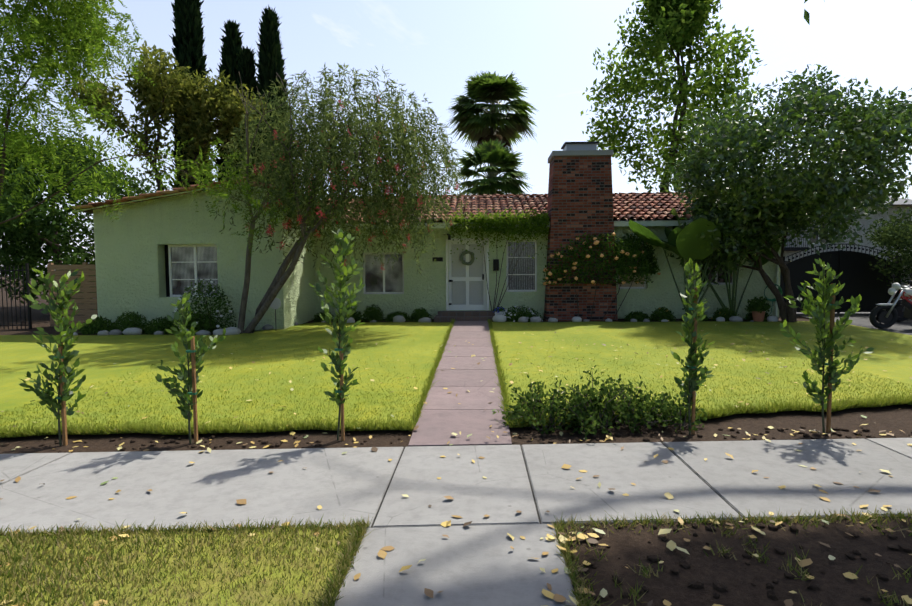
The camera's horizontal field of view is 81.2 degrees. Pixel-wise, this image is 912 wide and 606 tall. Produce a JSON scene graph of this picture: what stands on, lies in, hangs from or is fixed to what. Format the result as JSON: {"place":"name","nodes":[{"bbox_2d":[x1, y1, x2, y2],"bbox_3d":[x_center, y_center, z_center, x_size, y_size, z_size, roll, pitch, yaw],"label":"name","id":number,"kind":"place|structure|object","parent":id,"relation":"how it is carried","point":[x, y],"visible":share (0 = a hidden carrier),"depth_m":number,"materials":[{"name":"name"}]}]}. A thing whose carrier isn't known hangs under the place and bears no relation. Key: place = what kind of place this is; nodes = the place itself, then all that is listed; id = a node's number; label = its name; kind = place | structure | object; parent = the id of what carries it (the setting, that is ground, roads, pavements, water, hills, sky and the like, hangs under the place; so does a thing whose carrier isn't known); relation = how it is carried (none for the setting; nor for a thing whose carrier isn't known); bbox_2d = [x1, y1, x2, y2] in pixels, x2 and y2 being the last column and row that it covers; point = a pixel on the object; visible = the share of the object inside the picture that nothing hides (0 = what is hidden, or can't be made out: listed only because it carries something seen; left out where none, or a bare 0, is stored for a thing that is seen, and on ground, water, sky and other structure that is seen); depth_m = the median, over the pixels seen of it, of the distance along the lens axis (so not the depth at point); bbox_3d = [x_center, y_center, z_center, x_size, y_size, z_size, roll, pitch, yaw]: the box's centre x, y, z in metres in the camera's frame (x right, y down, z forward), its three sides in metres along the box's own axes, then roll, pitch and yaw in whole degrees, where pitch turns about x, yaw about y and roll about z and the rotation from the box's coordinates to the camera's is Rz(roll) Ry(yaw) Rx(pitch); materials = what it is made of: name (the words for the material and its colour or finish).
{"place":"outdoors","nodes":[
{"label":"outdoors","id":0,"kind":"place"},
{"bbox_2d":[0,275,56,285],"bbox_3d":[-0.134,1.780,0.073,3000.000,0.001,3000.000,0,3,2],"label":"ground","id":1,"kind":"structure","parent":0,"point":[3,278],"depth_m":144.36,"materials":[{"name":"grey concrete"}]},
{"bbox_2d":[164,245,169,296],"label":"house interior wall","id":2,"kind":"structure","parent":0,"point":[167,271],"depth_m":13.69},
{"bbox_2d":[0,515,375,605],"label":"parkway grass","id":3,"kind":"structure","parent":0,"point":[41,578],"depth_m":2.84,"materials":[{"name":"green plant"}]},
{"bbox_2d":[0,438,911,534],"bbox_3d":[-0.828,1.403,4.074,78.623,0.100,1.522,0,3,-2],"label":"sidewalk","id":4,"kind":"structure","parent":0,"point":[298,485],"depth_m":3.98,"materials":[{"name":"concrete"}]},
{"bbox_2d":[0,321,911,436],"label":"lawn","id":5,"kind":"structure","parent":0,"point":[21,356],"depth_m":7.67,"materials":[{"name":"green plant"}]},
{"bbox_2d":[335,524,576,605],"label":"path","id":6,"kind":"structure","parent":0,"point":[479,565],"depth_m":2.84,"materials":[{"name":"concrete"}]},
{"bbox_2d":[0,286,911,453],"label":"yard dirt","id":7,"kind":"structure","parent":0,"point":[895,419],"depth_m":5.24,"materials":[{"name":"brown soil"}]},
{"bbox_2d":[0,263,31,328],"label":"iron fence","id":8,"kind":"object","parent":7,"relation":"on","point":[28,293],"visible":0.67,"depth_m":13.64,"materials":[{"name":"black"}]},
{"bbox_2d":[0,111,48,291],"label":"hedge tree","id":9,"kind":"object","parent":7,"relation":"on","point":[6,256],"visible":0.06,"depth_m":20.18,"materials":[{"name":"green plant"}]},
{"bbox_2d":[18,268,96,445],"bbox_3d":[-3.680,0.593,4.962,0.501,1.850,0.566,0,3,2],"label":"sapling tree","id":10,"kind":"object","parent":7,"relation":"on","point":[65,393],"visible":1,"depth_m":4.91,"materials":[{"name":"green plant"}]},
{"bbox_2d":[47,262,97,326],"bbox_3d":[-9.917,-0.160,14.184,1.850,1.831,0.110,0,3,2],"label":"wood fence","id":11,"kind":"object","parent":7,"relation":"on","point":[87,303],"visible":0.42,"depth_m":14.12,"materials":[{"name":"wood"}]},
{"bbox_2d":[0,123,166,309],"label":"hedge tree","id":12,"kind":"object","parent":7,"relation":"on","point":[53,234],"visible":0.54,"depth_m":16.38,"materials":[{"name":"green plant"}]},
{"bbox_2d":[78,315,116,334],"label":"bush","id":13,"kind":"object","parent":7,"relation":"on","point":[98,324],"visible":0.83,"depth_m":12.72,"materials":[{"name":"green plant"}]},
{"bbox_2d":[111,311,147,334],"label":"bush","id":14,"kind":"object","parent":7,"relation":"on","point":[135,320],"visible":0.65,"depth_m":12.73,"materials":[{"name":"green plant"}]},
{"bbox_2d":[0,0,292,255],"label":"young tree","id":15,"kind":"object","parent":7,"relation":"on","point":[77,22],"visible":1,"depth_m":9.40,"materials":[{"name":"green plant"}]},
{"bbox_2d":[144,316,178,334],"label":"bush","id":16,"kind":"object","parent":7,"relation":"on","point":[162,324],"visible":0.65,"depth_m":12.65,"materials":[{"name":"green plant"}]},
{"bbox_2d":[65,40,266,190],"bbox_3d":[-11.894,-5.212,22.433,7.661,11.205,4.005,-2,4,-28],"label":"sparse tree","id":17,"kind":"object","parent":7,"relation":"on","point":[196,107],"visible":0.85,"depth_m":21.95,"materials":[{"name":"green plant"}]},
{"bbox_2d":[155,293,225,443],"bbox_3d":[-2.452,0.702,5.032,0.466,1.609,0.658,2,4,38],"label":"sapling tree","id":18,"kind":"object","parent":7,"relation":"on","point":[183,374],"visible":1,"depth_m":4.97,"materials":[{"name":"green plant"}]},
{"bbox_2d":[169,0,215,187],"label":"cypress tree","id":19,"kind":"object","parent":7,"relation":"on","point":[188,40],"visible":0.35,"depth_m":24.47,"materials":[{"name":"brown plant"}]},
{"bbox_2d":[186,311,217,331],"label":"bush","id":20,"kind":"object","parent":7,"relation":"on","point":[199,325],"visible":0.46,"depth_m":12.62,"materials":[{"name":"green plant"}]},
{"bbox_2d":[172,278,236,334],"bbox_3d":[-6.014,0.094,12.689,1.534,1.369,0.885,0,3,2],"label":"rose bush","id":21,"kind":"object","parent":7,"relation":"on","point":[212,305],"visible":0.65,"depth_m":12.59,"materials":[{"name":"green plant"}]},
{"bbox_2d":[214,19,243,181],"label":"cypress tree","id":22,"kind":"object","parent":7,"relation":"on","point":[231,40],"visible":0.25,"depth_m":24.95,"materials":[{"name":"green plant"}]},
{"bbox_2d":[234,45,260,183],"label":"cypress tree","id":23,"kind":"object","parent":7,"relation":"on","point":[246,68],"visible":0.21,"depth_m":24.56,"materials":[{"name":"green plant"}]},
{"bbox_2d":[252,4,291,185],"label":"cypress tree","id":24,"kind":"object","parent":7,"relation":"on","point":[271,60],"visible":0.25,"depth_m":24.55,"materials":[{"name":"green plant"}]},
{"bbox_2d":[270,298,280,308],"bbox_3d":[-4.343,0.011,12.782,0.280,0.280,0.030,0,3,2],"label":"yard sign plate","id":25,"kind":"object","parent":7,"relation":"on","point":[276,303],"visible":0.69,"depth_m":12.77,"materials":[{"name":"white plastic"}]},
{"bbox_2d":[313,311,332,321],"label":"shrub","id":26,"kind":"object","parent":7,"relation":"on","point":[318,318],"visible":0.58,"depth_m":14.98,"materials":[{"name":"green plant"}]},
{"bbox_2d":[309,228,364,440],"bbox_3d":[-1.080,0.395,5.023,0.480,2.207,0.384,0,3,2],"label":"sapling tree","id":27,"kind":"object","parent":7,"relation":"on","point":[341,238],"visible":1,"depth_m":4.99,"materials":[{"name":"green plant"}]},
{"bbox_2d":[214,62,469,333],"bbox_3d":[-2.688,-2.353,12.574,5.918,6.342,5.605,0,3,2],"label":"bottlebrush tree","id":28,"kind":"object","parent":7,"relation":"on","point":[315,163],"visible":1,"depth_m":11.79,"materials":[{"name":"green plant"}]},
{"bbox_2d":[336,309,362,321],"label":"shrub","id":29,"kind":"object","parent":7,"relation":"on","point":[356,317],"visible":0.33,"depth_m":15.12,"materials":[{"name":"green plant"}]},
{"bbox_2d":[362,304,383,321],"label":"shrub","id":30,"kind":"object","parent":7,"relation":"on","point":[372,314],"visible":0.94,"depth_m":14.95,"materials":[{"name":"green plant"}]},
{"bbox_2d":[384,311,410,321],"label":"shrub","id":31,"kind":"object","parent":7,"relation":"on","point":[390,316],"visible":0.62,"depth_m":15.02,"materials":[{"name":"green plant"}]},
{"bbox_2d":[409,307,431,321],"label":"shrub","id":32,"kind":"object","parent":7,"relation":"on","point":[416,315],"visible":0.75,"depth_m":14.90,"materials":[{"name":"green plant"}]},
{"bbox_2d":[73,314,777,334],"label":"border rocks","id":33,"kind":"object","parent":7,"relation":"on","point":[235,330],"visible":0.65,"depth_m":14.13,"materials":[{"name":"white stone"}]},
{"bbox_2d":[93,187,780,329],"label":"house walls","id":34,"kind":"structure","parent":7,"relation":"on","point":[133,240],"depth_m":13.36,"materials":[{"name":"green paint"}]},
{"bbox_2d":[168,244,217,296],"bbox_3d":[-6.586,-0.795,13.455,1.430,1.360,0.090,0,3,2],"label":"window frame","id":35,"kind":"object","parent":34,"relation":"attached to","point":[195,262],"visible":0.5,"depth_m":13.45,"materials":[{"name":"white wood"}]},
{"bbox_2d":[171,247,217,294],"bbox_3d":[-6.585,-0.817,13.479,1.315,1.265,0.001,0,3,2],"label":"window glass","id":36,"kind":"object","parent":35,"relation":"in","point":[206,270],"depth_m":13.48,"materials":[{"name":"glass"}]},
{"bbox_2d":[72,184,676,223],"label":"roof fascia","id":37,"kind":"structure","parent":34,"relation":"attached to","point":[199,190],"depth_m":12.88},
{"bbox_2d":[72,184,693,223],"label":"house roof deck","id":38,"kind":"structure","parent":34,"relation":"on","point":[440,221],"depth_m":16.44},
{"bbox_2d":[71,177,697,221],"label":"house roof tiles","id":39,"kind":"object","parent":38,"relation":"on","point":[649,203],"visible":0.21,"depth_m":16.56,"materials":[{"name":"red tile"}]},
{"bbox_2d":[314,219,795,229],"bbox_3d":[2.380,-2.229,15.209,14.260,0.150,0.337,0,3,2],"label":"roof eave","id":40,"kind":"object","parent":38,"relation":"attached to","point":[646,223],"depth_m":14.95,"materials":[{"name":"white wood"}]},
{"bbox_2d":[363,252,403,293],"bbox_3d":[-2.141,-0.862,15.783,1.290,1.270,0.090,0,3,2],"label":"window frame","id":41,"kind":"object","parent":34,"relation":"attached to","point":[365,292],"visible":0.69,"depth_m":15.79,"materials":[{"name":"white wood"}]},
{"bbox_2d":[365,254,402,291],"bbox_3d":[-2.140,-0.883,15.806,1.175,1.175,0.001,0,3,2],"label":"window glass","id":42,"kind":"object","parent":41,"relation":"in","point":[374,279],"depth_m":15.81,"materials":[{"name":"clear glass"}]},
{"bbox_2d":[433,257,442,261],"bbox_3d":[-0.535,-1.273,15.542,0.300,0.120,0.013,0,3,2],"label":"house number plate","id":43,"kind":"object","parent":34,"relation":"attached to","point":[438,258],"visible":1,"depth_m":15.53,"materials":[{"name":"black metal"}]},
{"bbox_2d":[446,238,488,310],"bbox_3d":[0.335,-0.833,15.622,1.250,2.100,0.200,0,3,2],"label":"door frame","id":44,"kind":"object","parent":34,"relation":"attached to","point":[467,279],"visible":0.77,"depth_m":15.65,"materials":[{"name":"white wood"}]},
{"bbox_2d":[451,244,482,304],"bbox_3d":[0.338,-0.807,15.704,1.025,1.940,0.001,0,3,2],"label":"door panel","id":45,"kind":"structure","parent":44,"relation":"in","point":[459,287],"depth_m":15.70,"materials":[{"name":"white wood"}]},
{"bbox_2d":[460,250,474,264],"bbox_3d":[0.328,-1.321,15.600,0.451,0.456,0.086,0,3,2],"label":"door wreath","id":46,"kind":"object","parent":45,"relation":"hanging from","point":[462,258],"depth_m":15.58,"materials":[{"name":"green plant"}]},
{"bbox_2d":[447,233,498,304],"bbox_3d":[0.485,-0.977,15.508,1.520,2.080,0.280,0,3,2],"label":"hardware door","id":47,"kind":"structure","parent":34,"relation":"attached to","point":[495,264],"depth_m":15.40,"materials":[{"name":"black metal"}]},
{"bbox_2d":[449,208,549,310],"bbox_3d":[1.223,-1.164,15.162,2.902,3.342,0.579,0,3,2],"label":"climbing vine","id":48,"kind":"object","parent":34,"relation":"attached to","point":[538,220],"visible":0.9,"depth_m":15.00,"materials":[{"name":"green plant"}]},
{"bbox_2d":[506,240,536,291],"bbox_3d":[1.920,-1.067,15.611,0.960,1.550,0.090,0,3,2],"label":"window frame","id":49,"kind":"object","parent":34,"relation":"attached to","point":[535,274],"visible":0.73,"depth_m":15.61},
{"bbox_2d":[508,242,534,289],"bbox_3d":[1.921,-1.089,15.635,0.845,1.455,0.001,0,3,2],"label":"window glass","id":50,"kind":"object","parent":49,"relation":"in","point":[519,282],"visible":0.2,"depth_m":15.64,"materials":[{"name":"clear glass"}]},
{"bbox_2d":[618,259,646,288],"bbox_3d":[5.124,-0.895,15.495,0.910,1.040,0.090,0,3,2],"label":"window frame","id":51,"kind":"object","parent":34,"relation":"attached to","point":[645,286],"visible":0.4,"depth_m":15.51,"materials":[{"name":"white wood"}]},
{"bbox_2d":[619,261,643,286],"bbox_3d":[5.125,-0.916,15.519,0.795,0.945,0.001,0,3,2],"label":"window glass","id":52,"kind":"object","parent":51,"relation":"in","point":[634,284],"depth_m":15.54,"materials":[{"name":"grey glass"}]},
{"bbox_2d":[702,259,733,284],"bbox_3d":[7.540,-1.124,15.387,1.070,1.260,0.090,0,3,2],"label":"window frame","id":53,"kind":"object","parent":34,"relation":"attached to","point":[717,277],"visible":0.08,"depth_m":15.41,"materials":[{"name":"white wood"}]},
{"bbox_2d":[701,259,731,282],"bbox_3d":[7.541,-1.145,15.411,0.955,1.165,0.001,0,3,2],"label":"window glass","id":54,"kind":"object","parent":53,"relation":"in","point":[718,281],"depth_m":15.43,"materials":[{"name":"clear glass"}]},
{"bbox_2d":[775,229,779,316],"bbox_3d":[9.137,-0.948,15.129,0.070,2.700,0.070,0,3,2],"label":"downspout","id":55,"kind":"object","parent":34,"relation":"attached to","point":[777,275],"depth_m":15.12,"materials":[{"name":"metal"}]},
{"bbox_2d":[0,390,911,437],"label":"lawn edge","id":56,"kind":"object","parent":7,"relation":"on","point":[397,424],"visible":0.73,"depth_m":5.28,"materials":[{"name":"green plant"}]},
{"bbox_2d":[0,321,911,605],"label":"fallen leaves","id":57,"kind":"object","parent":7,"relation":"on","point":[670,545],"visible":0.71,"depth_m":3.29,"materials":[{"name":"yellow plant"}]},
{"bbox_2d":[408,318,513,424],"bbox_3d":[0.253,0.824,10.049,1.366,0.310,9.412,0,3,2],"label":"grass edging","id":58,"kind":"object","parent":7,"relation":"on","point":[438,358],"visible":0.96,"depth_m":7.57,"materials":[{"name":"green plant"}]},
{"bbox_2d":[434,311,494,321],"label":"door steps","id":59,"kind":"structure","parent":7,"relation":"on","point":[444,316],"depth_m":15.05,"materials":[{"name":"grey concrete"}]},
{"bbox_2d":[445,71,538,189],"bbox_3d":[2.672,-8.894,39.441,7.024,16.356,7.527,0,3,2],"label":"tall palm tree","id":60,"kind":"object","parent":7,"relation":"on","point":[473,125],"visible":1,"depth_m":37.62,"materials":[{"name":"green plant"}]},
{"bbox_2d":[473,126,513,152],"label":"palm trunk","id":61,"kind":"object","parent":7,"relation":"on","point":[494,137],"visible":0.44,"depth_m":38.63,"materials":[{"name":"green plant"}]},
{"bbox_2d":[455,138,532,197],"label":"palm tree","id":62,"kind":"object","parent":7,"relation":"on","point":[497,154],"visible":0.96,"depth_m":25.94,"materials":[{"name":"green plant"}]},
{"bbox_2d":[502,305,543,321],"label":"flower shrub","id":63,"kind":"object","parent":7,"relation":"on","point":[509,315],"visible":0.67,"depth_m":14.77,"materials":[{"name":"green plant"}]},
{"bbox_2d":[493,375,589,433],"bbox_3d":[0.890,1.038,5.475,0.966,0.552,0.767,-1,3,-13],"label":"shrub","id":64,"kind":"object","parent":7,"relation":"on","point":[536,406],"visible":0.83,"depth_m":5.37,"materials":[{"name":"green plant"}]},
{"bbox_2d":[544,155,617,320],"bbox_3d":[3.544,-1.719,15.364,2.010,4.780,1.100,0,3,2],"label":"chimney","id":65,"kind":"object","parent":7,"relation":"on","point":[580,196],"visible":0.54,"depth_m":14.83,"materials":[{"name":"brick"}]},
{"bbox_2d":[563,144,596,150],"bbox_3d":[3.521,-4.353,15.163,0.840,0.218,0.600,0,3,2],"label":"chimney flue","id":66,"kind":"object","parent":65,"relation":"on","point":[580,147],"visible":0.43,"depth_m":14.86,"materials":[{"name":"silver metal"}]},
{"bbox_2d":[561,141,598,148],"bbox_3d":[3.520,-4.487,15.155,0.940,0.048,0.700,0,3,2],"label":"chimney cap","id":67,"kind":"object","parent":66,"relation":"on","point":[589,142],"visible":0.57,"depth_m":14.82,"materials":[{"name":"grey concrete"}]},
{"bbox_2d":[548,150,612,162],"bbox_3d":[3.523,-4.174,15.198,1.660,0.138,1.050,0,3,2],"label":"chimney cap","id":68,"kind":"object","parent":65,"relation":"on","point":[580,153],"visible":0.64,"depth_m":14.68,"materials":[{"name":"grey concrete"}]},
{"bbox_2d":[615,233,660,274],"bbox_3d":[5.023,-1.372,15.117,1.586,1.272,0.627,0,3,2],"label":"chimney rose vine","id":69,"kind":"object","parent":65,"relation":"attached to","point":[652,266],"visible":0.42,"depth_m":15.01,"materials":[{"name":"green plant"}]},
{"bbox_2d":[549,365,637,439],"bbox_3d":[1.415,0.986,5.386,0.833,0.699,0.955,2,4,39],"label":"shrub","id":70,"kind":"object","parent":7,"relation":"on","point":[581,421],"visible":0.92,"depth_m":5.28,"materials":[{"name":"green plant"}]},
{"bbox_2d":[542,232,653,284],"bbox_3d":[3.892,-1.210,14.627,3.058,1.490,0.675,0,3,2],"label":"flowering bush","id":71,"kind":"object","parent":7,"relation":"on","point":[583,255],"visible":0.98,"depth_m":14.57,"materials":[{"name":"green plant"}]},
{"bbox_2d":[567,241,643,320],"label":"plant stems","id":72,"kind":"object","parent":7,"relation":"on","point":[596,289],"visible":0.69,"depth_m":14.72,"materials":[{"name":"plant"}]},
{"bbox_2d":[589,374,681,433],"bbox_3d":[1.860,1.011,5.457,0.809,0.575,0.777,3,4,42],"label":"shrub","id":73,"kind":"object","parent":7,"relation":"on","point":[632,403],"visible":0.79,"depth_m":5.35,"materials":[{"name":"green plant"}]},
{"bbox_2d":[624,311,650,321],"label":"shrub","id":74,"kind":"object","parent":7,"relation":"on","point":[639,316],"visible":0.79,"depth_m":14.72,"materials":[{"name":"green plant"}]},
{"bbox_2d":[650,307,676,321],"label":"shrub","id":75,"kind":"object","parent":7,"relation":"on","point":[667,314],"visible":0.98,"depth_m":14.68,"materials":[{"name":"green plant"}]},
{"bbox_2d":[580,0,766,192],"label":"tall tree","id":76,"kind":"object","parent":7,"relation":"on","point":[679,24],"visible":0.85,"depth_m":25.72,"materials":[{"name":"green plant"}]},
{"bbox_2d":[649,388,706,432],"bbox_3d":[2.278,1.101,5.357,0.649,0.423,0.648,0,3,2],"label":"shrub","id":77,"kind":"object","parent":7,"relation":"on","point":[683,413],"visible":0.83,"depth_m":5.35,"materials":[{"name":"green plant"}]},
{"bbox_2d":[670,258,714,434],"bbox_3d":[2.283,0.516,5.135,0.437,1.910,0.425,2,4,38],"label":"sapling tree","id":78,"kind":"object","parent":7,"relation":"on","point":[693,382],"visible":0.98,"depth_m":5.11,"materials":[{"name":"green plant"}]},
{"bbox_2d":[682,313,710,320],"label":"shrub","id":79,"kind":"object","parent":7,"relation":"on","point":[706,318],"visible":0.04,"depth_m":14.60,"materials":[{"name":"green plant"}]},
{"bbox_2d":[629,206,779,315],"bbox_3d":[6.762,-1.255,14.393,4.175,3.524,2.321,0,3,2],"label":"bird of paradise plant","id":80,"kind":"object","parent":7,"relation":"on","point":[685,243],"visible":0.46,"depth_m":14.44,"materials":[{"name":"green plant"}]},
{"bbox_2d":[711,307,738,320],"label":"shrub","id":81,"kind":"object","parent":7,"relation":"on","point":[725,314],"visible":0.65,"depth_m":14.63,"materials":[{"name":"green plant"}]},
{"bbox_2d":[744,311,771,321],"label":"shrub","id":82,"kind":"object","parent":7,"relation":"on","point":[749,314],"visible":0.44,"depth_m":14.62,"materials":[{"name":"green plant"}]},
{"bbox_2d":[745,296,771,312],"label":"terracotta pot plant","id":83,"kind":"object","parent":7,"relation":"on","point":[757,305],"visible":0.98,"depth_m":14.29,"materials":[{"name":"green plant"}]},
{"bbox_2d":[752,311,764,321],"bbox_3d":[8.182,0.352,14.400,0.331,0.280,0.340,0,3,2],"label":"terracotta pot","id":84,"kind":"object","parent":7,"relation":"on","point":[757,316],"visible":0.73,"depth_m":14.29,"materials":[{"name":"brown ceramic"}]},
{"bbox_2d":[745,284,781,318],"bbox_3d":[8.629,-0.056,15.040,1.268,0.979,0.255,-1,3,-18],"label":"garden hose","id":85,"kind":"object","parent":7,"relation":"on","point":[774,299],"visible":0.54,"depth_m":15.12,"materials":[{"name":"green"}]},
{"bbox_2d":[653,64,911,321],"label":"tree","id":86,"kind":"object","parent":7,"relation":"on","point":[763,194],"visible":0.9,"depth_m":12.69,"materials":[{"name":"green plant"}]},
{"bbox_2d":[804,0,824,24],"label":"street tree","id":87,"kind":"object","parent":7,"relation":"on","point":[806,16],"visible":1,"depth_m":5.29,"materials":[{"name":"green plant"}]},
{"bbox_2d":[779,258,874,432],"bbox_3d":[3.525,0.511,5.187,0.755,1.900,0.606,0,3,2],"label":"sapling tree","id":88,"kind":"object","parent":7,"relation":"on","point":[823,317],"visible":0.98,"depth_m":5.15,"materials":[{"name":"green plant"}]},
{"bbox_2d":[782,205,911,261],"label":"neighbour house walls","id":89,"kind":"structure","parent":7,"relation":"on","point":[865,223],"depth_m":30.90,"materials":[{"name":"grey paint"}]},
{"bbox_2d":[784,231,808,250],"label":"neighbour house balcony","id":90,"kind":"structure","parent":89,"relation":"attached to","point":[793,248],"depth_m":30.39,"materials":[{"name":"grey metal"}]},
{"bbox_2d":[856,196,911,205],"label":"roof","id":91,"kind":"structure","parent":89,"relation":"on","point":[900,201],"depth_m":30.81,"materials":[{"name":"white"}]},
{"bbox_2d":[900,266,911,300],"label":"neighbour garden wall","id":92,"kind":"structure","parent":7,"relation":"on","point":[903,284],"depth_m":15.94,"materials":[{"name":"white paint"}]},
{"bbox_2d":[0,0,911,275],"label":"sky","id":93,"kind":"structure","parent":0,"point":[431,47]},
{"bbox_2d":[408,321,511,446],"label":"walkway path","id":94,"kind":"structure","parent":0,"point":[444,414],"depth_m":6.44,"materials":[{"name":"pink concrete"}]},
{"bbox_2d":[492,321,911,426],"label":"lawn","id":95,"kind":"structure","parent":0,"point":[893,357],"depth_m":9.14,"materials":[{"name":"green plant"}]},
{"bbox_2d":[559,517,911,605],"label":"soil bed","id":96,"kind":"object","parent":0,"point":[738,577],"depth_m":2.89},
{"bbox_2d":[0,426,911,605],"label":"soil clods","id":97,"kind":"object","parent":96,"relation":"on","point":[721,587],"depth_m":3.10,"materials":[{"name":"brown soil"}]},
{"bbox_2d":[546,505,911,605],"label":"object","id":98,"kind":"structure","parent":96,"relation":"on","point":[569,564],"depth_m":3.25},
{"bbox_2d":[785,224,827,263],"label":"wall","id":99,"kind":"structure","parent":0,"point":[811,239],"depth_m":31.12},
{"bbox_2d":[796,312,911,334],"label":"driveway pavement","id":100,"kind":"structure","parent":0,"point":[860,319],"depth_m":13.79,"materials":[{"name":"concrete"}]},
{"bbox_2d":[779,244,901,314],"bbox_3d":[11.599,-0.683,16.110,3.540,2.223,0.120,0,3,2],"label":"archway","id":101,"kind":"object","parent":100,"relation":"on","point":[860,275],"depth_m":16.09,"materials":[{"name":"black metal"}]},
{"bbox_2d":[869,274,911,328],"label":"motorcycle","id":102,"kind":"object","parent":100,"relation":"on","point":[880,314],"visible":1,"depth_m":12.45,"materials":[{"name":"black rubber"}]},
{"bbox_2d":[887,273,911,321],"bbox_3d":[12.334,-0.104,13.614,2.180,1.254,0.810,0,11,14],"label":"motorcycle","id":103,"kind":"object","parent":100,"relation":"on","point":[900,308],"visible":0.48,"depth_m":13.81,"materials":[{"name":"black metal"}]},
{"bbox_3d":[1.230,0.365,14.974,0.292,0.260,0.300,0,3,2],"label":"flower pot","id":104,"kind":"object","parent":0,"visible":0},
{"bbox_2d":[493,306,504,312],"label":"plant","id":105,"kind":"object","parent":104,"relation":"in","point":[500,309],"visible":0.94,"depth_m":14.88,"materials":[{"name":"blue plant"}]},
{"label":"lawn","id":106,"kind":"structure","parent":0,"visible":0},
{"bbox_2d":[861,207,911,290],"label":"bush","id":107,"kind":"object","parent":106,"relation":"on","point":[896,236],"visible":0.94,"depth_m":15.19,"materials":[{"name":"green plant"}]}
]}

